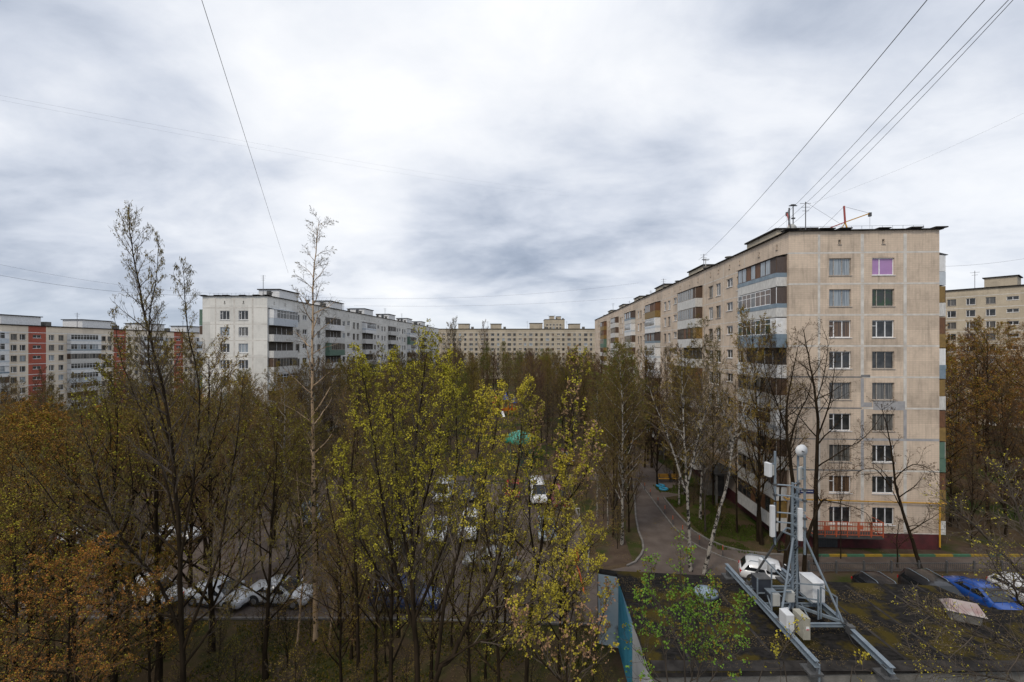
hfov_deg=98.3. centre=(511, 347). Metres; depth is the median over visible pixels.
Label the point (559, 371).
budding tree
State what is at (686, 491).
birch tree
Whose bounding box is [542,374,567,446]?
bare tree
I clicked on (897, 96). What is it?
overhead cable
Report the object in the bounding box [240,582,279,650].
shrub
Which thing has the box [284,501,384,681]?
budding tree
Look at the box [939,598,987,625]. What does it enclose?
roof vent
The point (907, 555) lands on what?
kerb
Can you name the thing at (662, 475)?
park bench
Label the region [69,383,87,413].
budding tree
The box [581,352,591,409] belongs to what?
budding tree
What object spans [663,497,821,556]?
kerb
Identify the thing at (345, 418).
bare tree
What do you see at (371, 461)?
birch tree
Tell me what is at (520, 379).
birch tree
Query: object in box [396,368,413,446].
bare tree
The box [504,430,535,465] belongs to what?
pavilion
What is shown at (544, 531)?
parked car
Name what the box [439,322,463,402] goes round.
bare tree
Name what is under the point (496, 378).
bare tree
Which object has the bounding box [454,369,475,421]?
willow tree
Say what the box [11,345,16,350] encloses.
window
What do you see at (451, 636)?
maple tree
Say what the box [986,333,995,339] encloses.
window
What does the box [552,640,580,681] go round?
shrub
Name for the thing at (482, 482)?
maple tree
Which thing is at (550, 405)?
bare tree
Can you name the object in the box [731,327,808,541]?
bare tree
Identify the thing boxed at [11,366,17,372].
window
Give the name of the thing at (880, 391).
window
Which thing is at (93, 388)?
birch tree
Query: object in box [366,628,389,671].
shrub
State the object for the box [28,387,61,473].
bare tree
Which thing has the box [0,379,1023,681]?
ground
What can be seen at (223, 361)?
window
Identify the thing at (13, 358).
window
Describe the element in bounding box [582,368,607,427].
bare tree
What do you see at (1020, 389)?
budding tree
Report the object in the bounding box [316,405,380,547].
budding tree
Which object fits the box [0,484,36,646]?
maple tree
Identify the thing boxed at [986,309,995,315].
window
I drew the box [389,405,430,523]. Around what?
bare tree
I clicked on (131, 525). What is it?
maple tree
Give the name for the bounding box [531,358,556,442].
bare tree
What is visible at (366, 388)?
budding tree
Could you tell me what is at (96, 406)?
budding tree
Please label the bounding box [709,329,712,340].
window
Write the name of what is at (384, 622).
budding tree
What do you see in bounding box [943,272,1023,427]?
apartment block
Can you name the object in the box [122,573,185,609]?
parked car
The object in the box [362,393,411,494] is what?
budding tree
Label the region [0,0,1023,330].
sky
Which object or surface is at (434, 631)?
budding tree
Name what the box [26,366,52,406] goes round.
bare tree
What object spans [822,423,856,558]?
bare tree
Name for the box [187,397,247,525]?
budding tree
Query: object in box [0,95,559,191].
overhead cable
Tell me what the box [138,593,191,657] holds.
shrub
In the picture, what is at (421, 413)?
budding tree
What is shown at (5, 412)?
maple tree
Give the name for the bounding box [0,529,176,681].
budding tree
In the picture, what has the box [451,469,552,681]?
maple tree
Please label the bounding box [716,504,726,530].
shrub
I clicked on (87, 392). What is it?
birch tree
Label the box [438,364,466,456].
bare tree
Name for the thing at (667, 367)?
bare tree
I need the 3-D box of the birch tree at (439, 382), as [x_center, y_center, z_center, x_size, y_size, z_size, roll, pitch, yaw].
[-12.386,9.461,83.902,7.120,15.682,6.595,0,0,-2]
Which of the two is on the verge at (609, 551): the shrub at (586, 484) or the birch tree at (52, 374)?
the shrub at (586, 484)
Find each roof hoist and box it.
[785,208,790,226]
[822,206,871,227]
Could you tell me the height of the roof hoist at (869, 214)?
2.368 m
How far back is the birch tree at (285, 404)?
53.15 m
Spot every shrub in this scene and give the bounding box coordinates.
[25,616,80,679]
[50,601,83,652]
[56,653,100,681]
[71,608,145,681]
[112,573,149,628]
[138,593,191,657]
[152,579,187,634]
[158,657,201,681]
[208,602,234,648]
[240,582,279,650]
[259,594,309,667]
[260,566,297,627]
[264,640,319,681]
[294,580,322,635]
[333,575,370,650]
[347,576,374,626]
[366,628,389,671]
[393,643,433,681]
[402,621,431,670]
[448,615,484,681]
[480,672,497,681]
[499,581,522,632]
[506,645,548,681]
[528,596,552,656]
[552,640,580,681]
[568,591,587,640]
[569,612,612,681]
[577,468,592,497]
[588,665,614,681]
[597,489,609,518]
[607,504,624,548]
[615,494,629,519]
[670,464,681,485]
[673,472,683,493]
[689,479,699,504]
[698,489,709,510]
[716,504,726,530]
[946,485,969,527]
[947,484,963,521]
[966,478,982,505]
[978,499,1006,536]
[1000,474,1022,515]
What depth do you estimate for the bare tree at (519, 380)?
93.57 m
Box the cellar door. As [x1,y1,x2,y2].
[818,538,837,546]
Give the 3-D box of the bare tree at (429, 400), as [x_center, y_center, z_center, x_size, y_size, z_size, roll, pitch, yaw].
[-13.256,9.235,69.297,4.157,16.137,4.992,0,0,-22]
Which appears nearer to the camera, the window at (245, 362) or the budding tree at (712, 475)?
the budding tree at (712, 475)
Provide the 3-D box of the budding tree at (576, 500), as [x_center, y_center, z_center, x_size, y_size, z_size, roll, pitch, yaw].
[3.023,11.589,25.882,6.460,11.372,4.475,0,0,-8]
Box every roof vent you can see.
[694,585,718,603]
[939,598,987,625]
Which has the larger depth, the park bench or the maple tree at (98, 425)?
the park bench
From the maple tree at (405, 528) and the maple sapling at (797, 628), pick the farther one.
the maple tree at (405, 528)
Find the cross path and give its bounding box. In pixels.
[298,474,677,480]
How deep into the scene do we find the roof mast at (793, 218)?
40.32 m
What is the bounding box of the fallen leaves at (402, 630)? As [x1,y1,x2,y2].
[20,513,942,681]
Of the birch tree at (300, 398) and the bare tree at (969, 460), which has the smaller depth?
the bare tree at (969, 460)
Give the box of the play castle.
[493,393,517,416]
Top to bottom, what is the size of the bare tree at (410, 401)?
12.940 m
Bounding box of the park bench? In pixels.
[658,474,671,481]
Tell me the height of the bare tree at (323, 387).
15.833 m
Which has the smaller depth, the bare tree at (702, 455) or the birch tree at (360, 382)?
the bare tree at (702, 455)
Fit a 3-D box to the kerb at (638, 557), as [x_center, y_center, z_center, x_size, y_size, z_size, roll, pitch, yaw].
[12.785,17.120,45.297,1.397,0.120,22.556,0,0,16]
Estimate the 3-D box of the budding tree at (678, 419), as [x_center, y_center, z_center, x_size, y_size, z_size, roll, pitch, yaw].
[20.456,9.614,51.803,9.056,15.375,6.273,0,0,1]
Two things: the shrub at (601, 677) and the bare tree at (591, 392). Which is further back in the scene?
the bare tree at (591, 392)
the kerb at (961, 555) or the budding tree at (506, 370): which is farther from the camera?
the budding tree at (506, 370)
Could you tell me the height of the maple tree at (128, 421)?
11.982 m
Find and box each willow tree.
[366,362,379,423]
[402,358,418,380]
[444,371,479,468]
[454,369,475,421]
[473,356,493,388]
[482,340,492,374]
[482,347,496,373]
[492,354,513,405]
[497,341,506,386]
[510,350,528,386]
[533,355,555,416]
[535,348,551,365]
[585,340,659,505]
[606,352,653,491]
[670,365,688,470]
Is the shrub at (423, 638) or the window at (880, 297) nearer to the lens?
the shrub at (423, 638)
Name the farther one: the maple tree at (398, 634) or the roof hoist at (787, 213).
the roof hoist at (787, 213)
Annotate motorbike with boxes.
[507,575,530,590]
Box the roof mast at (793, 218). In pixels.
[789,204,796,223]
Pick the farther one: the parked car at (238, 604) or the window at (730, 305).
the window at (730, 305)
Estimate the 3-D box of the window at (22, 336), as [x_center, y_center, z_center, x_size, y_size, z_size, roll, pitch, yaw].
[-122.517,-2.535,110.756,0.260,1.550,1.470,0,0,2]
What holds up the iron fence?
on the verge at (837, 577)
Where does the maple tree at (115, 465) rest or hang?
on the lawn at (446, 674)
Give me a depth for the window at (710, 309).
55.44 m
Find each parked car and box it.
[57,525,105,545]
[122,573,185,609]
[145,521,201,541]
[183,575,249,612]
[246,574,318,609]
[301,501,322,526]
[369,574,442,615]
[426,516,452,542]
[432,475,453,502]
[457,507,481,539]
[462,481,478,500]
[462,545,517,572]
[489,505,512,544]
[505,480,520,498]
[530,477,547,503]
[537,515,557,541]
[551,483,569,508]
[555,448,572,464]
[738,553,799,578]
[851,571,896,583]
[897,568,967,598]
[942,576,1022,609]
[986,572,1023,602]
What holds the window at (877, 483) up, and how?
in the apartment block at (878, 295)
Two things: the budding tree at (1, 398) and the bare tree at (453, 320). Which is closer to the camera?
the budding tree at (1, 398)
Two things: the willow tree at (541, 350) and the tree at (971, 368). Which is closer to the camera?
the tree at (971, 368)
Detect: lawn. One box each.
[0,620,604,681]
[666,483,783,552]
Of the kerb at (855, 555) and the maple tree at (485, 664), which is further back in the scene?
the kerb at (855, 555)
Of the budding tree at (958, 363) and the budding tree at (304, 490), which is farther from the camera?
the budding tree at (958, 363)
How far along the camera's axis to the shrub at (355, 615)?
25.06 m
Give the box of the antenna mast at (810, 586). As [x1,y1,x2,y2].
[721,444,899,681]
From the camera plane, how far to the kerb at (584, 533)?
42.13 m
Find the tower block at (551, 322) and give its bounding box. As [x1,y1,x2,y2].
[543,316,564,328]
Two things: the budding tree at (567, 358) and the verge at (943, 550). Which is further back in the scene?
the budding tree at (567, 358)
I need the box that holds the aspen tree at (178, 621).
[3,200,299,681]
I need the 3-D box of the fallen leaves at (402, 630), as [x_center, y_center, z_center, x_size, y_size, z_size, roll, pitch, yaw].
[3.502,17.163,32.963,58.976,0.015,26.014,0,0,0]
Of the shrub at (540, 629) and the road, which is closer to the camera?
the shrub at (540, 629)
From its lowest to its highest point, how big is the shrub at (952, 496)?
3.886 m
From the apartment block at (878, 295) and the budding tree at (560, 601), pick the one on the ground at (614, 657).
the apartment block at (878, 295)
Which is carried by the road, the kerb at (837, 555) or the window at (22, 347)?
the kerb at (837, 555)
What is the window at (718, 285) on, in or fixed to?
in the apartment block at (878, 295)
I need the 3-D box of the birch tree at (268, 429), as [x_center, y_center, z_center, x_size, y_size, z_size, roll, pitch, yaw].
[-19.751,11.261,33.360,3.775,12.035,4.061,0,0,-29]
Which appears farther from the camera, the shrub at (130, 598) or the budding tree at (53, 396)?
the budding tree at (53, 396)
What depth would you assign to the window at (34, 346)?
113.98 m
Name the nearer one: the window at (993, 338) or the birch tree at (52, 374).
the birch tree at (52, 374)
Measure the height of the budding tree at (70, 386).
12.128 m
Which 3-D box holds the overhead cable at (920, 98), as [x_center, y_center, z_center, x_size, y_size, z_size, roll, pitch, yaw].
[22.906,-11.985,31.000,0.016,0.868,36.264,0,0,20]
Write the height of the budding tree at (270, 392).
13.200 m
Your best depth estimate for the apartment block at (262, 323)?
77.02 m
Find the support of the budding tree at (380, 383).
on the ground at (614, 657)
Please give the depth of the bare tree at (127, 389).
94.40 m
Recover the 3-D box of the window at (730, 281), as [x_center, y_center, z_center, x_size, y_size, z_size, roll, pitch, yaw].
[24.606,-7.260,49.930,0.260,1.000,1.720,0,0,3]
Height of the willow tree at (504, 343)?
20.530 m
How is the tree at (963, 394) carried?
on the ground at (614, 657)
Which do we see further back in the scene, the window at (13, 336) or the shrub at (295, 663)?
the window at (13, 336)
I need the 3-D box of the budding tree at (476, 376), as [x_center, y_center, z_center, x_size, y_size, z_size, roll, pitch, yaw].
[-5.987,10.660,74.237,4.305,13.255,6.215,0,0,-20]
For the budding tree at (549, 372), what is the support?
on the ground at (614, 657)
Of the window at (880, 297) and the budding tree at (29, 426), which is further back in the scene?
the window at (880, 297)
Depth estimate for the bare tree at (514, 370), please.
125.99 m
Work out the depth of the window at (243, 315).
71.96 m
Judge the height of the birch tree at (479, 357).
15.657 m
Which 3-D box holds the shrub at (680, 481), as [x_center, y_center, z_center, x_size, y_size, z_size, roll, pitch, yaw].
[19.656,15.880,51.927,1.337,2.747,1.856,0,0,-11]
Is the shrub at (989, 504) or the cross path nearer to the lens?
the shrub at (989, 504)
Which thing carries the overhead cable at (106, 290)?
attached to the apartment block at (262, 323)
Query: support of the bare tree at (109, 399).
on the ground at (614, 657)
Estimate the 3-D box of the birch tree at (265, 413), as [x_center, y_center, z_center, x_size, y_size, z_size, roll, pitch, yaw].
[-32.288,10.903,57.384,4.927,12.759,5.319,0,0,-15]
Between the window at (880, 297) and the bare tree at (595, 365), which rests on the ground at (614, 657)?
the bare tree at (595, 365)
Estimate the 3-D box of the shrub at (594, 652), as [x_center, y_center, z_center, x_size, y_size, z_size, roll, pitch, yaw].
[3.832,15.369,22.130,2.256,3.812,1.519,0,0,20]
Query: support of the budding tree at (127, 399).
on the ground at (614, 657)
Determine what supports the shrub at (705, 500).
on the lawn at (752, 544)
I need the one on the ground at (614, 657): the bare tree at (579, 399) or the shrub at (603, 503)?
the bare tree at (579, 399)
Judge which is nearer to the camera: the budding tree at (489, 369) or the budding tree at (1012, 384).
the budding tree at (1012, 384)
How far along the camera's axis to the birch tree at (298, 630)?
25.48 m
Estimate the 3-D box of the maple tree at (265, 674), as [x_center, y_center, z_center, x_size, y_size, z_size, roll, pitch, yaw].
[-12.197,10.026,22.980,6.599,14.519,6.773,0,0,22]
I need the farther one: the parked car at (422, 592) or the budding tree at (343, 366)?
the budding tree at (343, 366)
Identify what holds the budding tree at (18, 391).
on the ground at (614, 657)
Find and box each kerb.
[3,616,596,625]
[255,481,551,483]
[569,490,589,573]
[626,481,644,566]
[637,479,737,562]
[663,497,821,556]
[819,554,829,556]
[829,554,846,556]
[847,554,864,556]
[864,554,882,556]
[882,554,899,556]
[900,554,914,556]
[918,554,935,556]
[935,554,952,556]
[953,554,970,556]
[970,554,987,556]
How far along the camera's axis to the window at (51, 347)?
117.57 m
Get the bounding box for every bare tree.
[0,376,28,451]
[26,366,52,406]
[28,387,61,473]
[102,382,131,410]
[102,386,123,419]
[120,370,134,408]
[157,383,174,425]
[216,379,234,440]
[237,371,270,471]
[285,368,323,460]
[295,362,334,450]
[300,387,339,491]
[302,355,341,455]
[308,369,355,467]
[313,356,336,444]
[316,385,366,535]
[331,358,359,435]
[352,376,395,463]
[366,361,407,445]
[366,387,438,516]
[367,350,381,406]
[381,352,404,385]
[384,352,402,418]
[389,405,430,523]
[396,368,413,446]
[401,375,421,438]
[406,359,431,403]
[408,350,419,374]
[416,373,442,430]
[418,355,438,441]
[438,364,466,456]
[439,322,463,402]
[441,349,463,383]
[444,318,464,372]
[455,350,463,380]
[477,320,489,366]
[477,367,493,421]
[486,349,498,391]
[492,353,503,396]
[507,355,522,399]
[508,360,531,405]
[519,356,545,427]
[520,370,540,445]
[529,349,537,371]
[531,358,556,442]
[534,377,564,465]
[535,361,558,431]
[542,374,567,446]
[552,364,577,434]
[553,351,563,399]
[557,367,578,426]
[562,376,584,446]
[570,369,585,431]
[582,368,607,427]
[583,366,603,447]
[588,362,602,407]
[595,349,606,414]
[615,357,650,531]
[636,359,662,460]
[637,355,677,467]
[644,368,670,483]
[654,336,719,480]
[654,343,676,459]
[656,357,689,479]
[684,366,728,531]
[697,359,761,532]
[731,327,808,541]
[744,340,829,565]
[749,329,819,552]
[781,319,892,564]
[802,464,876,571]
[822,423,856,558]
[844,397,955,567]
[882,515,917,567]
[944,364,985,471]
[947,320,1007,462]
[950,431,998,547]
[964,379,1023,536]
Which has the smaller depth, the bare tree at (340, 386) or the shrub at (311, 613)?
the shrub at (311, 613)
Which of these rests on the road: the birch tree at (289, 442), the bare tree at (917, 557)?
the bare tree at (917, 557)
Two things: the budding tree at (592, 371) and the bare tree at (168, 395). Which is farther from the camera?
the budding tree at (592, 371)
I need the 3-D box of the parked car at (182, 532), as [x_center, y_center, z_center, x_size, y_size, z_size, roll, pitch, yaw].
[-30.000,16.463,39.500,4.524,1.544,2.057,0,0,5]
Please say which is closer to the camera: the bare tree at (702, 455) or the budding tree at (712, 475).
the bare tree at (702, 455)
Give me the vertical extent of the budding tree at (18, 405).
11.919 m
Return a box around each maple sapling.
[614,527,755,681]
[758,614,807,681]
[764,641,786,681]
[850,648,871,681]
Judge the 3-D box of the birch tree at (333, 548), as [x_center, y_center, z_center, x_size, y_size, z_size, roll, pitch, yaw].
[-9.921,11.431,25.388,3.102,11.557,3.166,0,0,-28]
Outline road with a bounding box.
[586,444,1023,606]
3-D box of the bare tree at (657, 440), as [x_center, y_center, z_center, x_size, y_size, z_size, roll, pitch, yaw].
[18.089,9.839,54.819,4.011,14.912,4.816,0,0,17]
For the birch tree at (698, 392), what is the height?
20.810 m
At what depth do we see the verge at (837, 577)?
33.34 m
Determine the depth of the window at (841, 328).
38.17 m
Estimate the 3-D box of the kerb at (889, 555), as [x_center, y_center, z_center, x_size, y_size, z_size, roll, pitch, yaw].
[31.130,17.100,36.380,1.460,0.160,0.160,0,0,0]
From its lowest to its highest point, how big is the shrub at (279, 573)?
3.890 m
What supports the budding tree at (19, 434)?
on the ground at (614, 657)
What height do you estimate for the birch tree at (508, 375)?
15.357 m
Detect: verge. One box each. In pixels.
[570,481,632,566]
[798,546,1023,553]
[819,572,1023,583]
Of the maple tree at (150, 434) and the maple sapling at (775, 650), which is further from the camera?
the maple tree at (150, 434)
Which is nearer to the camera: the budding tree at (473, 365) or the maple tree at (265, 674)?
the maple tree at (265, 674)
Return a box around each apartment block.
[0,314,202,418]
[199,275,438,452]
[439,323,594,378]
[595,202,948,549]
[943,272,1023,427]
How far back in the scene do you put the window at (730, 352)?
49.94 m
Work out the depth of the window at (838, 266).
38.17 m
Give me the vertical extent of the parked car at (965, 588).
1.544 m
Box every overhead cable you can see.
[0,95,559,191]
[1,275,208,295]
[13,102,560,195]
[202,1,287,270]
[322,283,633,298]
[700,0,926,258]
[767,0,984,230]
[778,0,1007,227]
[795,0,1012,221]
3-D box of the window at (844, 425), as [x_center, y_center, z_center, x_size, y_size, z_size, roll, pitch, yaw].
[28.204,6.455,38.084,1.946,1.530,0.260,0,0,3]
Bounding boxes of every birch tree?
[36,379,59,410]
[37,372,67,410]
[82,382,95,419]
[84,376,102,410]
[151,386,212,520]
[206,387,280,578]
[222,417,275,573]
[245,372,320,558]
[246,383,272,476]
[259,387,297,497]
[264,395,311,529]
[273,205,350,641]
[273,375,304,447]
[280,454,334,645]
[288,373,309,450]
[297,362,314,449]
[314,446,365,645]
[328,390,369,504]
[351,377,372,451]
[353,417,397,528]
[421,392,445,485]
[432,358,459,434]
[461,351,478,401]
[468,379,492,452]
[477,353,484,382]
[498,352,510,391]
[502,354,515,400]
[512,363,528,405]
[514,359,534,419]
[577,338,653,544]
[578,380,610,516]
[582,376,610,449]
[583,353,602,385]
[585,396,621,527]
[633,346,745,571]
[656,369,693,504]
[669,314,733,519]
[696,337,783,574]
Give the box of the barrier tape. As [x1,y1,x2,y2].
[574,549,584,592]
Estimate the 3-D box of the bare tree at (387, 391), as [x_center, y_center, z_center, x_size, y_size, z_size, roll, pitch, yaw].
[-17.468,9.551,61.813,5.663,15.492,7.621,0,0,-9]
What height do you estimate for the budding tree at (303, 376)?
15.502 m
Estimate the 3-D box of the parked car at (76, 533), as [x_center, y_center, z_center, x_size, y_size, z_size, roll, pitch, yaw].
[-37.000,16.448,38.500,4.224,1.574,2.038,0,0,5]
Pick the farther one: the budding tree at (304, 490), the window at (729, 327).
the window at (729, 327)
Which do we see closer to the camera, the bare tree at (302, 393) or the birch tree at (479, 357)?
the bare tree at (302, 393)
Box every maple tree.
[0,346,233,681]
[0,403,23,473]
[0,433,52,570]
[0,474,130,681]
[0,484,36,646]
[0,502,58,680]
[67,403,144,488]
[74,401,124,470]
[75,421,195,651]
[121,416,179,498]
[126,396,173,498]
[183,400,350,679]
[197,389,248,470]
[307,363,402,679]
[307,497,362,625]
[311,425,455,681]
[325,318,477,681]
[335,456,428,681]
[355,440,453,637]
[418,487,529,681]
[424,497,488,646]
[433,374,610,681]
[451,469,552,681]
[455,507,533,681]
[471,441,546,650]
[504,556,619,681]
[515,345,605,681]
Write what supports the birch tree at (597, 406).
on the verge at (609, 551)
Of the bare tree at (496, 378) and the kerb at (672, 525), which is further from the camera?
the bare tree at (496, 378)
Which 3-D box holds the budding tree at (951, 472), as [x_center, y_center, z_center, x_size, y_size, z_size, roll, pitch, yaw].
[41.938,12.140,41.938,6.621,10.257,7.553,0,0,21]
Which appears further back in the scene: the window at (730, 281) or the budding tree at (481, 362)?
the budding tree at (481, 362)
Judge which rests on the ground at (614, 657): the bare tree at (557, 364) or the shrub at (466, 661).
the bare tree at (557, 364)
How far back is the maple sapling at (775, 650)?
13.52 m
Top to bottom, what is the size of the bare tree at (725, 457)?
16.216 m
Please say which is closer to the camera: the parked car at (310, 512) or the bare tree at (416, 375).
the parked car at (310, 512)
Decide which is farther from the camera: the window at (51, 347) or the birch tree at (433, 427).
the window at (51, 347)
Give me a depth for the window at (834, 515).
38.17 m
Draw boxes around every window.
[11,334,16,339]
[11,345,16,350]
[11,356,16,361]
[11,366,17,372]
[11,377,16,383]
[20,334,24,339]
[20,345,24,350]
[20,355,25,361]
[20,366,24,371]
[32,345,41,348]
[49,345,53,350]
[49,355,53,360]
[49,365,53,370]
[219,327,228,336]
[221,311,228,319]
[221,344,228,352]
[221,360,228,368]
[239,311,247,319]
[239,327,247,335]
[239,344,247,352]
[239,360,247,368]
[708,286,712,298]
[709,307,712,319]
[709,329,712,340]
[715,283,720,296]
[715,305,720,318]
[717,328,720,340]
[726,302,732,311]
[727,326,732,334]
[728,278,732,287]
[728,350,732,358]
[829,258,852,275]
[829,289,852,306]
[829,320,849,337]
[829,351,849,368]
[829,382,849,399]
[829,413,852,431]
[829,444,852,462]
[829,476,852,493]
[829,507,851,524]
[871,258,894,275]
[871,289,895,306]
[871,445,892,462]
[872,320,892,337]
[872,351,892,368]
[872,383,895,400]
[872,414,895,431]
[872,476,895,494]
[872,507,895,525]
[947,299,955,305]
[947,311,955,317]
[947,322,955,328]
[966,298,974,304]
[966,310,974,316]
[966,322,974,328]
[986,297,995,303]
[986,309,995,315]
[986,321,995,327]
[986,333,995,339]
[1007,296,1018,299]
[1007,308,1018,312]
[1007,321,1018,324]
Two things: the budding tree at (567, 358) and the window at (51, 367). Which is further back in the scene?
the window at (51, 367)
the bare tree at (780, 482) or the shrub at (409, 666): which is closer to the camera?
the shrub at (409, 666)
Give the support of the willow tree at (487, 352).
on the ground at (614, 657)
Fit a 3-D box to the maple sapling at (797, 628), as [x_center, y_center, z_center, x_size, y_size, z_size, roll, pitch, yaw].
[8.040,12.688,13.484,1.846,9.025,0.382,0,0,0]
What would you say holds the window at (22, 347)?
in the apartment block at (30, 346)
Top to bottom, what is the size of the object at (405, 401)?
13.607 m
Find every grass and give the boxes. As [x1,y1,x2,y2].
[42,484,783,681]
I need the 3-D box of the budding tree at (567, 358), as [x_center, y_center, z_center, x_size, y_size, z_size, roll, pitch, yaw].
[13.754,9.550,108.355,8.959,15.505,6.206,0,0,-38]
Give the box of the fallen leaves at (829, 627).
[621,577,1023,667]
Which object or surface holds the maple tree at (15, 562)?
on the lawn at (446, 674)
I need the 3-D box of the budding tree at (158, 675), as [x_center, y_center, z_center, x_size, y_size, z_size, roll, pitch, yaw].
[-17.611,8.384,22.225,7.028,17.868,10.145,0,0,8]
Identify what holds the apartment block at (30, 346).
on the ground at (614, 657)
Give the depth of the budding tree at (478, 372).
78.46 m
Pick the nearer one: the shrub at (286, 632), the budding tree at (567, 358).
the shrub at (286, 632)
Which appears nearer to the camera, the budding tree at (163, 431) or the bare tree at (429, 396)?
the budding tree at (163, 431)
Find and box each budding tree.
[0,335,250,681]
[0,392,23,446]
[0,396,58,502]
[0,396,151,681]
[0,410,82,521]
[0,410,165,681]
[0,418,18,482]
[0,486,53,614]
[0,524,84,680]
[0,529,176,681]
[2,406,34,490]
[2,492,94,681]
[6,378,34,411]
[19,409,79,476]
[32,388,67,427]
[32,405,133,555]
[45,402,102,519]
[54,397,75,427]
[57,371,96,409]
[65,399,141,517]
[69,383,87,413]
[73,325,290,653]
[73,388,117,475]
[75,464,146,640]
[82,534,209,681]
[96,394,133,453]
[113,379,138,436]
[123,399,189,509]
[135,351,264,587]
[151,407,221,517]
[157,396,240,564]
[180,390,233,498]
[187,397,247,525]
[215,374,283,502]
[217,368,275,482]
[233,381,321,547]
[253,361,288,465]
[261,376,319,459]
[266,377,280,448]
[274,359,325,414]
[274,415,324,579]
[277,408,349,560]
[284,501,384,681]
[313,359,351,454]
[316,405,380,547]
[316,490,386,659]
[325,360,368,461]
[333,359,360,425]
[335,356,382,439]
[340,362,360,400]
[347,426,423,566]
[355,370,378,435]
[356,357,378,432]
[361,560,401,664]
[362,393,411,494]
[369,372,414,474]
[371,365,392,412]
[379,464,482,681]
[380,362,461,501]
[386,360,421,445]
[409,382,436,448]
[436,377,464,448]
[458,358,487,443]
[459,355,479,396]
[461,360,485,406]
[467,372,489,446]
[476,352,487,385]
[483,353,496,384]
[498,352,512,395]
[514,489,599,674]
[515,449,625,641]
[527,357,545,418]
[534,355,560,426]
[535,362,559,436]
[546,352,562,398]
[549,366,574,432]
[555,369,580,441]
[556,355,585,404]
[566,362,605,438]
[574,366,590,425]
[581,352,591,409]
[585,362,603,401]
[591,360,650,536]
[595,348,642,468]
[631,344,668,467]
[647,365,721,494]
[691,336,736,505]
[707,305,809,544]
[890,447,1023,681]
[943,335,1022,476]
[943,422,1007,526]
[944,315,1023,471]
[945,324,993,415]
[946,335,1022,442]
[946,388,1023,521]
[947,347,981,430]
[952,319,1023,418]
[965,369,1017,442]
[969,337,1023,428]
[974,355,1023,448]
[982,374,1023,478]
[985,354,1023,439]
[986,386,1023,487]
[999,361,1023,422]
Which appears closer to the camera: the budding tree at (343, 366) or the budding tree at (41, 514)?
the budding tree at (41, 514)
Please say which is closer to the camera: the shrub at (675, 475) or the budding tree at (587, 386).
the shrub at (675, 475)
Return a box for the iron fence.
[808,560,1023,572]
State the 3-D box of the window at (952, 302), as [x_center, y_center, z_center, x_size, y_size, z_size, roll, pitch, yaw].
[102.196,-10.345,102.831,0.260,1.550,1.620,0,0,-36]
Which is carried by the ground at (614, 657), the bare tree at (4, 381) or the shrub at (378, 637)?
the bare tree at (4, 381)
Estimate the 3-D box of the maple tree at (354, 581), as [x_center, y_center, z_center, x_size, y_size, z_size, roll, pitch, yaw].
[-7.417,8.969,20.880,4.665,16.469,2.969,0,0,-13]
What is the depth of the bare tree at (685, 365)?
47.95 m
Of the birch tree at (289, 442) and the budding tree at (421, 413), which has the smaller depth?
the birch tree at (289, 442)
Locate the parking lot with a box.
[1,482,596,622]
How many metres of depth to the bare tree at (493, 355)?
163.55 m
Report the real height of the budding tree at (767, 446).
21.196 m
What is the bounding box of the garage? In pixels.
[596,568,1023,681]
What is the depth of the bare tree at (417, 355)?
124.78 m
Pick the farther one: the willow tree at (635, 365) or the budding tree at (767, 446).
the willow tree at (635, 365)
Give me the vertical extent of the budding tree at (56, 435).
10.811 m
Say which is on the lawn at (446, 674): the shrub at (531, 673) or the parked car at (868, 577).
the shrub at (531, 673)
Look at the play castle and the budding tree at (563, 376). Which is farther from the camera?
the play castle
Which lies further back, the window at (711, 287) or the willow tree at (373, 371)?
the willow tree at (373, 371)
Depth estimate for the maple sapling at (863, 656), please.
13.47 m
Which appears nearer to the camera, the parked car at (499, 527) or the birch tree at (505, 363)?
the parked car at (499, 527)
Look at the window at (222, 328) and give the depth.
72.13 m
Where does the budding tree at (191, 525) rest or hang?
on the parking lot
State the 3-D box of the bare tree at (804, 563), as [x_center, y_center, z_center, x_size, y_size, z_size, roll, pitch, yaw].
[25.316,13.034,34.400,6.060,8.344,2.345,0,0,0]
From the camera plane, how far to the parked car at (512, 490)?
50.10 m
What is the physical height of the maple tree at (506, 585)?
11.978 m
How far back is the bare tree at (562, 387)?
83.11 m
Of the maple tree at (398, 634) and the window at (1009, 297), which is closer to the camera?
the maple tree at (398, 634)
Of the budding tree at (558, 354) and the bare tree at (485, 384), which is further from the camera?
the budding tree at (558, 354)
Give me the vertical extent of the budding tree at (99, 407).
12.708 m
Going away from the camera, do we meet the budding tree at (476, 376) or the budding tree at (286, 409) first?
the budding tree at (286, 409)

